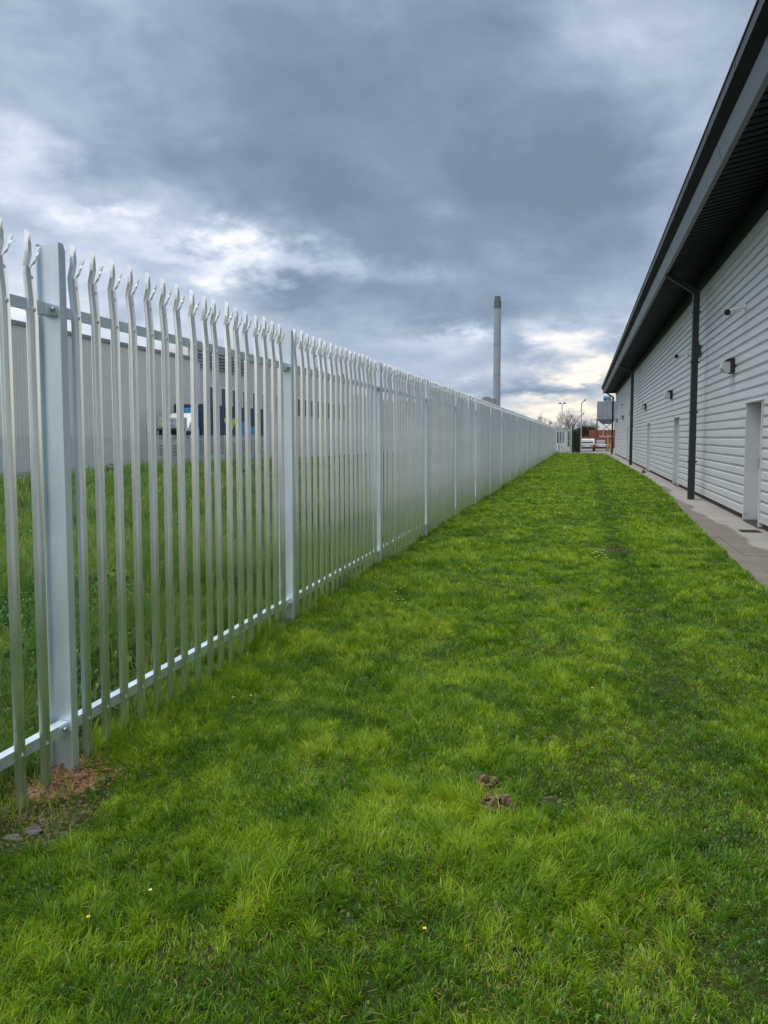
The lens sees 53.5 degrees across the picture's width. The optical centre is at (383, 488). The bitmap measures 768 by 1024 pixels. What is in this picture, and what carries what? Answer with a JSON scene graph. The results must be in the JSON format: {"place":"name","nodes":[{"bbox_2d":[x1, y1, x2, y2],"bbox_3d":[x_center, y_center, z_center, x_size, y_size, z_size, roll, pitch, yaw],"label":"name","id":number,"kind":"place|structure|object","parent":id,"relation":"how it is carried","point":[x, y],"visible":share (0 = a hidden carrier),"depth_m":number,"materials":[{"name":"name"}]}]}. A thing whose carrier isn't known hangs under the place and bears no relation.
{"place":"outdoors","nodes":[
{"label":"outdoors","id":0,"kind":"place"},
{"bbox_2d":[0,791,135,852],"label":"dug soil","id":1,"kind":"structure","parent":0,"point":[42,826],"depth_m":3.10,"materials":[{"name":"brown soil"}]},
{"bbox_2d":[5,834,21,841],"bbox_3d":[-1.435,1.352,2.951,0.079,0.024,0.052,1,4,14],"label":"stone","id":2,"kind":"object","parent":1,"relation":"on","point":[18,836],"visible":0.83,"depth_m":2.94,"materials":[{"name":"grey stone"}]},
{"bbox_2d":[23,826,41,834],"bbox_3d":[-1.387,1.352,3.011,0.084,0.028,0.060,1,4,14],"label":"stone","id":3,"kind":"object","parent":1,"relation":"on","point":[31,830],"visible":0.97,"depth_m":3.00,"materials":[{"name":"grey stone"}]},
{"bbox_2d":[0,319,200,473],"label":"ribbed warehouse","id":4,"kind":"structure","parent":0,"point":[20,375],"depth_m":56.82,"materials":[{"name":"grey metal"}]},
{"bbox_2d":[3,450,383,478],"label":"lorry park","id":5,"kind":"structure","parent":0,"point":[144,466],"depth_m":54.09,"materials":[{"name":"grey asphalt"}]},
{"bbox_2d":[156,404,263,459],"bbox_3d":[-14.545,-4.790,67.001,3.000,4.894,16.420,1,4,14],"label":"articulated lorry","id":6,"kind":"object","parent":5,"relation":"on","point":[187,419],"visible":0.3,"depth_m":61.61,"materials":[{"name":"white paint"}]},
{"bbox_2d":[315,355,321,455],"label":"lamp post","id":7,"kind":"object","parent":5,"relation":"on","point":[317,407],"visible":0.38,"depth_m":91.52,"materials":[{"name":"metal"}]},
{"bbox_2d":[158,347,401,459],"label":"office block","id":8,"kind":"structure","parent":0,"point":[222,391],"depth_m":88.50,"materials":[{"name":"grey metal"}]},
{"bbox_2d":[210,386,212,404],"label":"window","id":9,"kind":"structure","parent":8,"relation":"in","point":[211,388],"depth_m":76.30,"materials":[{"name":"grey glass"}]},
{"bbox_2d":[220,388,225,405],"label":"window","id":10,"kind":"structure","parent":8,"relation":"in","point":[222,390],"depth_m":78.70,"materials":[{"name":"grey glass"}]},
{"bbox_2d":[232,389,234,406],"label":"window","id":11,"kind":"structure","parent":8,"relation":"in","point":[233,391],"depth_m":81.12,"materials":[{"name":"grey glass"}]},
{"bbox_2d":[242,391,250,407],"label":"window","id":12,"kind":"structure","parent":8,"relation":"in","point":[243,401],"depth_m":83.53,"materials":[{"name":"grey glass"}]},
{"bbox_2d":[252,392,254,407],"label":"window","id":13,"kind":"structure","parent":8,"relation":"in","point":[253,393],"depth_m":86.07,"materials":[{"name":"grey glass"}]},
{"bbox_2d":[261,393,262,408],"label":"window","id":14,"kind":"structure","parent":8,"relation":"in","point":[261,393],"depth_m":88.38,"materials":[{"name":"grey glass"}]},
{"bbox_2d":[270,395,277,414],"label":"window","id":15,"kind":"structure","parent":8,"relation":"in","point":[270,395],"depth_m":90.92,"materials":[{"name":"grey glass"}]},
{"bbox_2d":[298,398,300,416],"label":"window","id":16,"kind":"structure","parent":8,"relation":"in","point":[298,398],"depth_m":99.95,"materials":[{"name":"grey glass"}]},
{"bbox_2d":[311,400,312,417],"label":"window","id":17,"kind":"structure","parent":8,"relation":"in","point":[311,400],"depth_m":104.79,"materials":[{"name":"grey glass"}]},
{"bbox_2d":[328,403,329,418],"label":"window","id":18,"kind":"structure","parent":8,"relation":"in","point":[328,403],"depth_m":111.83,"materials":[{"name":"grey glass"}]},
{"bbox_2d":[0,442,605,800],"bbox_3d":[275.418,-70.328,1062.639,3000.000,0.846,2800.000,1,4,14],"label":"ground","id":19,"kind":"structure","parent":0,"point":[18,506],"depth_m":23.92,"materials":[{"name":"green plant"}]},
{"bbox_2d":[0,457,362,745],"bbox_3d":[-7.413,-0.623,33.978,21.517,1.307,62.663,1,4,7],"label":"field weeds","id":20,"kind":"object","parent":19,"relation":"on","point":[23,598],"visible":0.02,"depth_m":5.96,"materials":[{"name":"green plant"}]},
{"bbox_2d":[0,434,401,478],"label":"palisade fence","id":21,"kind":"object","parent":19,"relation":"on","point":[126,440],"visible":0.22,"depth_m":50.78,"materials":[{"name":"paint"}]},
{"bbox_2d":[0,218,556,825],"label":"palisade fence","id":22,"kind":"object","parent":19,"relation":"on","point":[442,454],"visible":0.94,"depth_m":4.55,"materials":[{"name":"metal"}]},
{"bbox_2d":[476,392,496,404],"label":"plant platform","id":23,"kind":"structure","parent":19,"relation":"on","point":[490,400],"depth_m":147.32,"materials":[{"name":"grey metal"}]},
{"bbox_2d":[493,296,500,405],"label":"chimney","id":24,"kind":"object","parent":19,"relation":"on","point":[497,350],"visible":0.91,"depth_m":256.47,"materials":[{"name":"metal"}]},
{"bbox_2d":[572,428,580,452],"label":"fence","id":25,"kind":"object","parent":19,"relation":"on","point":[576,440],"visible":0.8,"depth_m":69.87,"materials":[{"name":"black metal"}]},
{"bbox_2d":[0,0,755,436],"label":"sky","id":26,"kind":"structure","parent":0,"point":[366,177],"materials":[{"name":"grey"}]},
{"bbox_2d":[0,452,767,1023],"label":"lawn","id":27,"kind":"structure","parent":0,"point":[628,787],"depth_m":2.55,"materials":[{"name":"green plant"}]},
{"bbox_2d":[13,754,119,803],"bbox_3d":[-1.457,1.338,3.492,0.540,0.137,0.660,1,4,14],"label":"sand mound","id":28,"kind":"object","parent":27,"relation":"on","point":[76,787],"visible":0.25,"depth_m":3.39,"materials":[{"name":"brown soil"}]},
{"bbox_2d":[0,747,133,810],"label":"sand lumps","id":29,"kind":"object","parent":28,"relation":"on","point":[84,776],"visible":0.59,"depth_m":3.40,"materials":[{"name":"brown soil"}]},
{"bbox_2d":[473,774,502,793],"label":"soil clods","id":30,"kind":"object","parent":27,"relation":"on","point":[490,782],"visible":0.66,"depth_m":3.21,"materials":[{"name":"beige soil"}]},
{"bbox_2d":[477,792,520,819],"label":"soil clods","id":31,"kind":"object","parent":27,"relation":"on","point":[488,798],"visible":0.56,"depth_m":3.00,"materials":[{"name":"brown soil"}]},
{"bbox_2d":[541,795,559,806],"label":"soil clods","id":32,"kind":"object","parent":27,"relation":"on","point":[549,798],"visible":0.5,"depth_m":3.11,"materials":[{"name":"brown soil"}]},
{"bbox_2d":[594,546,635,553],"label":"soil clods","id":33,"kind":"object","parent":27,"relation":"on","point":[612,547],"visible":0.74,"depth_m":9.97,"materials":[{"name":"brown soil"}]},
{"bbox_2d":[556,446,614,453],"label":"yard","id":34,"kind":"structure","parent":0,"point":[595,451],"depth_m":87.63,"materials":[{"name":"concrete"}]},
{"bbox_2d":[536,414,552,425],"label":"bare tree","id":35,"kind":"object","parent":34,"relation":"on","point":[550,421],"visible":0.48,"depth_m":148.87,"materials":[{"name":"brown plant"}]},
{"bbox_2d":[558,402,565,428],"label":"lamp post","id":36,"kind":"object","parent":34,"relation":"on","point":[562,412],"visible":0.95,"depth_m":95.53,"materials":[{"name":"metal"}]},
{"bbox_2d":[556,427,568,446],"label":"flat roofed block","id":37,"kind":"structure","parent":34,"relation":"on","point":[563,428],"depth_m":124.29,"materials":[{"name":"grey metal"}]},
{"bbox_2d":[557,432,563,442],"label":"window","id":38,"kind":"structure","parent":37,"relation":"in","point":[557,432],"depth_m":124.27,"materials":[{"name":"grey glass"}]},
{"bbox_2d":[552,411,575,428],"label":"bare tree","id":39,"kind":"object","parent":34,"relation":"on","point":[567,415],"visible":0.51,"depth_m":139.29,"materials":[{"name":"brown plant"}]},
{"bbox_2d":[558,426,571,452],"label":"palisade gate","id":40,"kind":"structure","parent":34,"relation":"on","point":[570,440],"depth_m":70.08,"materials":[{"name":"metal"}]},
{"bbox_2d":[564,414,580,427],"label":"bare tree","id":41,"kind":"object","parent":34,"relation":"on","point":[573,425],"visible":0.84,"depth_m":133.95,"materials":[{"name":"brown plant"}]},
{"bbox_2d":[573,427,579,451],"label":"hedge","id":42,"kind":"object","parent":34,"relation":"on","point":[575,438],"visible":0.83,"depth_m":74.95,"materials":[{"name":"green plant"}]},
{"bbox_2d":[580,399,585,452],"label":"camera pole","id":43,"kind":"object","parent":34,"relation":"on","point":[581,427],"visible":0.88,"depth_m":72.23,"materials":[{"name":"metal"}]},
{"bbox_2d":[567,426,599,445],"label":"hedge","id":44,"kind":"object","parent":34,"relation":"on","point":[585,431],"visible":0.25,"depth_m":126.83,"materials":[{"name":"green plant"}]},
{"bbox_2d":[573,418,593,429],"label":"bare tree","id":45,"kind":"object","parent":34,"relation":"on","point":[585,422],"visible":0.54,"depth_m":139.65,"materials":[{"name":"brown plant"}]},
{"bbox_2d":[582,439,594,450],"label":"parked car","id":46,"kind":"object","parent":34,"relation":"on","point":[588,443],"visible":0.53,"depth_m":81.84,"materials":[{"name":"white paint"}]},
{"bbox_2d":[596,440,604,448],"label":"pallet tank","id":47,"kind":"object","parent":34,"relation":"on","point":[600,441],"visible":0.64,"depth_m":95.35,"materials":[{"name":"white paint"}]},
{"bbox_2d":[595,443,608,450],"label":"flatbed trailer","id":48,"kind":"object","parent":34,"relation":"on","point":[600,445],"visible":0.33,"depth_m":83.92,"materials":[{"name":"white paint"}]},
{"bbox_2d":[595,396,615,442],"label":"silo","id":49,"kind":"object","parent":34,"relation":"on","point":[604,411],"visible":0.82,"depth_m":167.55,"materials":[{"name":"paint"}]},
{"bbox_2d":[608,436,614,447],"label":"brick pack","id":50,"kind":"object","parent":34,"relation":"on","point":[609,438],"visible":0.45,"depth_m":103.28,"materials":[{"name":"red brick"}]},
{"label":"brick pack","id":51,"kind":"object","parent":34,"relation":"on","visible":0},
{"bbox_2d":[589,430,595,435],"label":"brick pack","id":52,"kind":"object","parent":51,"relation":"on","point":[592,431],"visible":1,"depth_m":103.54,"materials":[{"name":"red brick"}]},
{"bbox_2d":[607,454,767,589],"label":"path","id":53,"kind":"structure","parent":0,"point":[748,551],"depth_m":12.60,"materials":[{"name":"grey concrete"}]},
{"bbox_2d":[739,530,761,532],"bbox_3d":[5.928,0.695,12.332,0.300,0.040,0.300,1,4,14],"label":"drain cover","id":54,"kind":"object","parent":53,"relation":"on","point":[753,531],"visible":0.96,"depth_m":12.23,"materials":[{"name":"metal"}]},
{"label":"brick pack","id":55,"kind":"object","parent":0,"visible":0},
{"bbox_2d":[596,430,602,435],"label":"brick pack","id":56,"kind":"object","parent":55,"relation":"on","point":[600,431],"visible":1,"depth_m":103.54,"materials":[{"name":"red brick"}]},
{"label":"brick pack","id":57,"kind":"object","parent":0,"visible":0},
{"bbox_2d":[603,430,609,435],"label":"brick pack","id":58,"kind":"object","parent":57,"relation":"on","point":[606,431],"visible":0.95,"depth_m":103.55,"materials":[{"name":"red brick"}]},
{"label":"path bed","id":59,"kind":"structure","parent":0,"visible":0},
{"bbox_2d":[602,0,767,530],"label":"warehouse","id":60,"kind":"structure","parent":59,"relation":"on","point":[702,433],"depth_m":15.68,"materials":[{"name":"metal cladding"},{"name":"metal"}]},
{"bbox_2d":[664,390,672,398],"bbox_3d":[9.476,-3.139,25.387,0.238,0.300,0.302,1,4,14],"label":"wall light","id":61,"kind":"object","parent":60,"relation":"attached to","point":[668,394],"visible":1,"depth_m":25.25,"materials":[{"name":"white plastic"}]},
{"bbox_2d":[674,350,688,357],"bbox_3d":[8.453,-3.816,21.608,0.422,0.226,0.134,0,4,-6],"label":"security camera","id":62,"kind":"object","parent":60,"relation":"attached to","point":[680,355],"visible":1,"depth_m":21.57,"materials":[{"name":"white plastic"}]},
{"bbox_2d":[698,345,700,358],"bbox_3d":[8.016,-3.521,19.424,0.098,0.430,0.280,1,4,14],"label":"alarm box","id":63,"kind":"object","parent":60,"relation":"attached to","point":[699,353],"visible":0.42,"depth_m":19.30,"materials":[{"name":"black plastic"}]},
{"bbox_2d":[719,358,734,373],"bbox_3d":[6.822,-2.443,15.148,0.238,0.300,0.302,1,4,14],"label":"wall light","id":64,"kind":"object","parent":60,"relation":"attached to","point":[726,366],"visible":1,"depth_m":15.02,"materials":[{"name":"white plastic"}]},
{"bbox_2d":[724,303,745,315],"bbox_3d":[6.500,-3.314,14.073,0.422,0.226,0.134,0,4,-6],"label":"security camera","id":65,"kind":"object","parent":60,"relation":"attached to","point":[732,311],"visible":1,"depth_m":14.04,"materials":[{"name":"white plastic"}]},
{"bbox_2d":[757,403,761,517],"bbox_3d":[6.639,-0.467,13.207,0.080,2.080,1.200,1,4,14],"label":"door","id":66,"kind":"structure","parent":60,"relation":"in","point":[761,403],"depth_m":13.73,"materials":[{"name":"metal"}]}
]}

